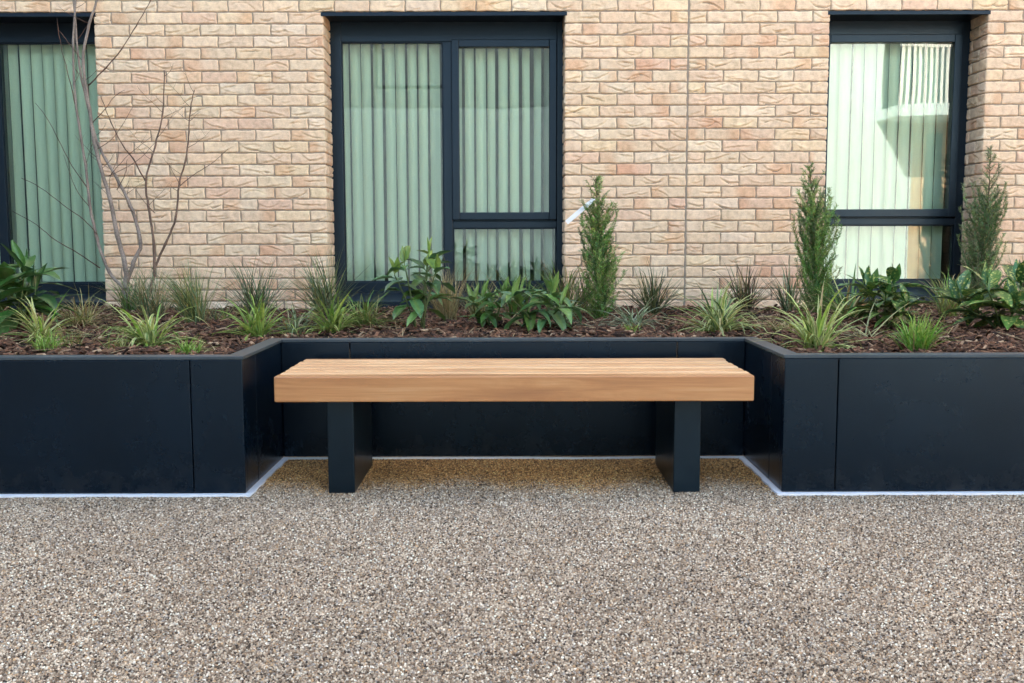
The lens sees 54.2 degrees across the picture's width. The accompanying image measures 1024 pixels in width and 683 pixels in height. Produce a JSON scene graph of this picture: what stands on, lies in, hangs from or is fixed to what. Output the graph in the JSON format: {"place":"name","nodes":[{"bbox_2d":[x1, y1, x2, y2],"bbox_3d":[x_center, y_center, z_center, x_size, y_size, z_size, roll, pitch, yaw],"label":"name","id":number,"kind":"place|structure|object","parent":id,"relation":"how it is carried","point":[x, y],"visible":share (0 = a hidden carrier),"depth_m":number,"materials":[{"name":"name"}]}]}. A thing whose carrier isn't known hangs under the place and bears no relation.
{"place":"outdoors","nodes":[
{"label":"outdoors","id":0,"kind":"place"},
{"bbox_2d":[0,455,1023,682],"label":"paving","id":1,"kind":"structure","parent":0,"point":[480,666],"depth_m":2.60,"materials":[{"name":"beige gravel"}]},
{"bbox_2d":[0,0,1023,309],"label":"brick building","id":2,"kind":"structure","parent":1,"relation":"on","point":[694,132],"depth_m":6.53,"materials":[{"name":"brick"}]},
{"bbox_2d":[0,45,105,281],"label":"vertical blind","id":3,"kind":"object","parent":2,"relation":"attached to","point":[52,180],"visible":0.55,"depth_m":6.89,"materials":[{"name":"fabric"}]},
{"bbox_2d":[0,13,106,309],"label":"window","id":4,"kind":"structure","parent":2,"relation":"in","point":[15,28],"depth_m":6.69,"materials":[{"name":"black metal"}]},
{"bbox_2d":[321,12,566,308],"bbox_3d":[-0.435,-1.182,6.657,1.597,1.905,0.355,0,6,0],"label":"window","id":5,"kind":"structure","parent":2,"relation":"in","point":[455,31],"depth_m":6.71,"materials":[{"name":"black metal"}]},
{"bbox_2d":[343,44,551,280],"bbox_3d":[-0.430,-1.238,6.885,1.507,1.687,0.075,0,6,0],"label":"vertical blind","id":6,"kind":"object","parent":2,"relation":"attached to","point":[362,198],"visible":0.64,"depth_m":6.89,"materials":[{"name":"fabric"}]},
{"bbox_2d":[824,44,949,278],"bbox_3d":[2.553,-1.246,6.886,0.960,1.687,0.037,0,6,0],"label":"vertical blind","id":7,"kind":"object","parent":2,"relation":"attached to","point":[882,179],"visible":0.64,"depth_m":6.89,"materials":[{"name":"white fabric"}]},
{"bbox_2d":[822,11,990,302],"bbox_3d":[2.553,-1.205,6.656,1.060,1.875,0.355,0,6,0],"label":"window","id":8,"kind":"structure","parent":2,"relation":"in","point":[953,28],"depth_m":6.71,"materials":[{"name":"black metal"}]},
{"bbox_2d":[0,337,1023,497],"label":"planter","id":9,"kind":"object","parent":1,"relation":"on","point":[219,425],"visible":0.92,"depth_m":3.65,"materials":[{"name":"metal"}]},
{"bbox_2d":[0,303,1023,354],"bbox_3d":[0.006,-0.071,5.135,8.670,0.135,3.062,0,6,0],"label":"bark mulch","id":10,"kind":"object","parent":9,"relation":"in","point":[971,341],"visible":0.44,"depth_m":4.74,"materials":[{"name":"brown wood"}]},
{"bbox_2d":[0,239,82,335],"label":"shrub","id":11,"kind":"object","parent":10,"relation":"on","point":[12,288],"visible":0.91,"depth_m":4.80,"materials":[{"name":"green plant"}]},
{"bbox_2d":[0,290,91,341],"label":"sedge","id":12,"kind":"object","parent":10,"relation":"on","point":[40,327],"visible":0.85,"depth_m":4.43,"materials":[{"name":"green plant"}]},
{"bbox_2d":[19,329,74,350],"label":"grass tuft","id":13,"kind":"object","parent":10,"relation":"on","point":[42,345],"visible":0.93,"depth_m":4.04,"materials":[{"name":"green plant"}]},
{"bbox_2d":[50,330,90,346],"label":"grass tuft","id":14,"kind":"object","parent":10,"relation":"on","point":[76,341],"visible":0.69,"depth_m":4.16,"materials":[{"name":"green plant"}]},
{"bbox_2d":[36,284,125,329],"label":"grass clump","id":15,"kind":"object","parent":10,"relation":"on","point":[81,314],"visible":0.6,"depth_m":5.16,"materials":[{"name":"green plant"}]},
{"bbox_2d":[97,333,139,348],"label":"grass tuft","id":16,"kind":"object","parent":10,"relation":"on","point":[120,345],"visible":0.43,"depth_m":4.08,"materials":[{"name":"green plant"}]},
{"bbox_2d":[13,0,227,308],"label":"bare tree","id":17,"kind":"object","parent":10,"relation":"on","point":[127,272],"visible":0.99,"depth_m":6.15,"materials":[{"name":"brown plant"}]},
{"bbox_2d":[81,264,161,310],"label":"grass clump","id":18,"kind":"object","parent":10,"relation":"on","point":[124,305],"visible":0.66,"depth_m":6.15,"materials":[{"name":"green plant"}]},
{"bbox_2d":[89,260,201,318],"bbox_3d":[-2.053,-0.311,5.764,0.612,0.353,0.557,3,7,30],"label":"grass clump","id":19,"kind":"object","parent":10,"relation":"on","point":[149,309],"visible":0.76,"depth_m":5.75,"materials":[{"name":"green plant"}]},
{"bbox_2d":[92,297,208,348],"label":"sedge","id":20,"kind":"object","parent":10,"relation":"on","point":[146,334],"visible":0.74,"depth_m":4.29,"materials":[{"name":"green plant"}]},
{"bbox_2d":[136,256,233,324],"bbox_3d":[-1.690,-0.280,5.201,0.563,0.387,0.476,1,6,15],"label":"grass clump","id":21,"kind":"object","parent":10,"relation":"on","point":[191,297],"visible":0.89,"depth_m":5.18,"materials":[{"name":"green plant"}]},
{"bbox_2d":[171,333,213,354],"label":"grass tuft","id":22,"kind":"object","parent":10,"relation":"on","point":[186,350],"visible":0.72,"depth_m":4.00,"materials":[{"name":"green plant"}]},
{"bbox_2d":[205,301,249,320],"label":"grass clump","id":23,"kind":"object","parent":10,"relation":"on","point":[224,316],"visible":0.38,"depth_m":5.45,"materials":[{"name":"green plant"}]},
{"bbox_2d":[200,250,304,315],"bbox_3d":[-1.470,-0.336,5.729,0.675,0.424,0.737,4,7,37],"label":"grass clump","id":24,"kind":"object","parent":10,"relation":"on","point":[258,294],"visible":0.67,"depth_m":5.72,"materials":[{"name":"green plant"}]},
{"bbox_2d":[206,282,300,340],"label":"sedge","id":25,"kind":"object","parent":10,"relation":"on","point":[255,325],"visible":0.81,"depth_m":4.59,"materials":[{"name":"green plant"}]},
{"bbox_2d":[267,296,333,337],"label":"sedge","id":26,"kind":"object","parent":10,"relation":"on","point":[296,324],"visible":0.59,"depth_m":4.89,"materials":[{"name":"green plant"}]},
{"bbox_2d":[274,248,371,311],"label":"grass clump","id":27,"kind":"object","parent":10,"relation":"on","point":[318,292],"visible":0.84,"depth_m":5.85,"materials":[{"name":"green plant"}]},
{"bbox_2d":[296,287,371,333],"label":"sedge","id":28,"kind":"object","parent":10,"relation":"on","point":[335,318],"visible":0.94,"depth_m":4.89,"materials":[{"name":"green plant"}]},
{"bbox_2d":[318,283,418,329],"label":"grass clump","id":29,"kind":"object","parent":10,"relation":"on","point":[365,314],"visible":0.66,"depth_m":5.11,"materials":[{"name":"green plant"}]},
{"bbox_2d":[372,237,454,327],"bbox_3d":[-0.483,-0.282,4.880,0.411,0.463,0.385,0,6,0],"label":"shrub","id":30,"kind":"object","parent":10,"relation":"on","point":[419,301],"visible":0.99,"depth_m":4.86,"materials":[{"name":"green plant"}]},
{"bbox_2d":[405,257,480,319],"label":"grass clump","id":31,"kind":"object","parent":10,"relation":"on","point":[449,311],"visible":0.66,"depth_m":5.54,"materials":[{"name":"green plant"}]},
{"bbox_2d":[447,269,507,317],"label":"grass clump","id":32,"kind":"object","parent":10,"relation":"on","point":[473,308],"visible":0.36,"depth_m":5.68,"materials":[{"name":"green plant"}]},
{"bbox_2d":[453,277,521,327],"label":"shrub","id":33,"kind":"object","parent":10,"relation":"on","point":[488,314],"visible":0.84,"depth_m":5.07,"materials":[{"name":"green plant"}]},
{"bbox_2d":[482,259,548,317],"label":"grass clump","id":34,"kind":"object","parent":10,"relation":"on","point":[511,308],"visible":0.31,"depth_m":5.81,"materials":[{"name":"green plant"}]},
{"bbox_2d":[492,271,593,332],"bbox_3d":[0.147,-0.164,4.870,0.494,0.364,0.543,0,6,0],"label":"shrub","id":35,"kind":"object","parent":10,"relation":"on","point":[517,297],"visible":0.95,"depth_m":4.80,"materials":[{"name":"green plant"}]},
{"bbox_2d":[536,299,590,328],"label":"sedge","id":36,"kind":"object","parent":10,"relation":"on","point":[564,316],"visible":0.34,"depth_m":4.98,"materials":[{"name":"green plant"}]},
{"bbox_2d":[517,252,614,320],"bbox_3d":[0.286,-0.322,5.669,0.605,0.418,0.679,0,6,0],"label":"grass clump","id":37,"kind":"object","parent":10,"relation":"on","point":[568,296],"visible":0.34,"depth_m":5.64,"materials":[{"name":"green plant"}]},
{"bbox_2d":[560,261,594,312],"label":"grass clump","id":38,"kind":"object","parent":10,"relation":"on","point":[585,302],"visible":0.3,"depth_m":5.97,"materials":[{"name":"green plant"}]},
{"bbox_2d":[577,175,626,318],"bbox_3d":[0.503,-0.514,5.591,0.292,0.844,0.265,0,6,0],"label":"conifer","id":39,"kind":"object","parent":10,"relation":"on","point":[597,242],"visible":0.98,"depth_m":5.56,"materials":[{"name":"green plant"}]},
{"bbox_2d":[565,199,594,223],"bbox_3d":[0.377,-0.722,5.549,0.171,0.141,0.035,-1,6,-8],"label":"plant tag","id":40,"kind":"object","parent":39,"relation":"attached to","point":[575,215],"visible":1,"depth_m":5.53,"materials":[{"name":"white plastic"}]},
{"bbox_2d":[618,323,640,331],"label":"grass tuft","id":41,"kind":"object","parent":10,"relation":"on","point":[634,329],"visible":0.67,"depth_m":4.66,"materials":[{"name":"green plant"}]},
{"bbox_2d":[589,295,670,328],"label":"sedge","id":42,"kind":"object","parent":10,"relation":"on","point":[632,320],"visible":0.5,"depth_m":5.07,"materials":[{"name":"green plant"}]},
{"bbox_2d":[616,261,691,313],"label":"grass clump","id":43,"kind":"object","parent":10,"relation":"on","point":[654,302],"visible":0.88,"depth_m":5.88,"materials":[{"name":"green plant"}]},
{"bbox_2d":[651,278,770,336],"bbox_3d":[0.999,-0.177,4.802,0.652,0.270,0.634,0,6,0],"label":"sedge","id":44,"kind":"object","parent":10,"relation":"on","point":[717,317],"visible":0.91,"depth_m":4.78,"materials":[{"name":"green plant"}]},
{"bbox_2d":[698,256,784,309],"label":"grass clump","id":45,"kind":"object","parent":10,"relation":"on","point":[747,287],"visible":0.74,"depth_m":6.01,"materials":[{"name":"green plant"}]},
{"bbox_2d":[753,312,798,331],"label":"grass tuft","id":46,"kind":"object","parent":10,"relation":"on","point":[775,328],"visible":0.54,"depth_m":4.89,"materials":[{"name":"green plant"}]},
{"bbox_2d":[759,258,806,310],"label":"grass clump","id":47,"kind":"object","parent":10,"relation":"on","point":[785,306],"visible":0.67,"depth_m":6.12,"materials":[{"name":"green plant"}]},
{"bbox_2d":[791,161,842,312],"bbox_3d":[1.750,-0.584,5.760,0.309,0.910,0.311,0,6,0],"label":"conifer","id":48,"kind":"object","parent":10,"relation":"on","point":[813,276],"visible":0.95,"depth_m":5.73,"materials":[{"name":"green plant"}]},
{"bbox_2d":[748,283,892,352],"bbox_3d":[1.247,-0.099,4.096,0.599,0.294,0.586,0,6,0],"label":"sedge","id":49,"kind":"object","parent":10,"relation":"on","point":[811,332],"visible":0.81,"depth_m":4.11,"materials":[{"name":"green plant"}]},
{"bbox_2d":[793,265,883,319],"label":"grass clump","id":50,"kind":"object","parent":10,"relation":"on","point":[852,303],"visible":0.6,"depth_m":5.37,"materials":[{"name":"green plant"}]},
{"bbox_2d":[838,263,931,327],"bbox_3d":[1.889,-0.220,5.060,0.485,0.353,0.460,-5,7,-39],"label":"spotted laurel","id":51,"kind":"object","parent":10,"relation":"on","point":[894,300],"visible":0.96,"depth_m":5.01,"materials":[{"name":"green plant"}]},
{"bbox_2d":[832,298,938,344],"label":"sedge","id":52,"kind":"object","parent":10,"relation":"on","point":[865,334],"visible":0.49,"depth_m":4.54,"materials":[{"name":"green plant"}]},
{"bbox_2d":[891,305,935,322],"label":"grass tuft","id":53,"kind":"object","parent":10,"relation":"on","point":[905,319],"visible":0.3,"depth_m":5.34,"materials":[{"name":"green plant"}]},
{"bbox_2d":[878,309,959,351],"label":"grass tuft","id":54,"kind":"object","parent":10,"relation":"on","point":[919,339],"visible":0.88,"depth_m":3.97,"materials":[{"name":"green plant"}]},
{"bbox_2d":[909,266,979,316],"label":"grass clump","id":55,"kind":"object","parent":10,"relation":"on","point":[947,304],"visible":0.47,"depth_m":5.60,"materials":[{"name":"green plant"}]},
{"bbox_2d":[930,259,1023,330],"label":"spotted laurel","id":56,"kind":"object","parent":10,"relation":"on","point":[1011,299],"visible":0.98,"depth_m":4.86,"materials":[{"name":"green plant"}]},
{"bbox_2d":[956,144,1007,300],"bbox_3d":[3.056,-0.728,6.506,0.311,1.095,0.334,2,6,22],"label":"conifer","id":57,"kind":"object","parent":10,"relation":"on","point":[986,230],"visible":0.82,"depth_m":6.47,"materials":[{"name":"green plant"}]},
{"bbox_2d":[976,254,1023,308],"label":"grass clump","id":58,"kind":"object","parent":10,"relation":"on","point":[1007,276],"visible":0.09,"depth_m":6.27,"materials":[{"name":"green plant"}]},
{"bbox_2d":[274,358,753,492],"bbox_3d":[0.008,0.318,3.869,1.726,0.446,0.544,0,6,0],"label":"bench","id":59,"kind":"object","parent":1,"relation":"on","point":[677,390],"visible":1,"depth_m":3.66,"materials":[{"name":"brown wood"}]}
]}

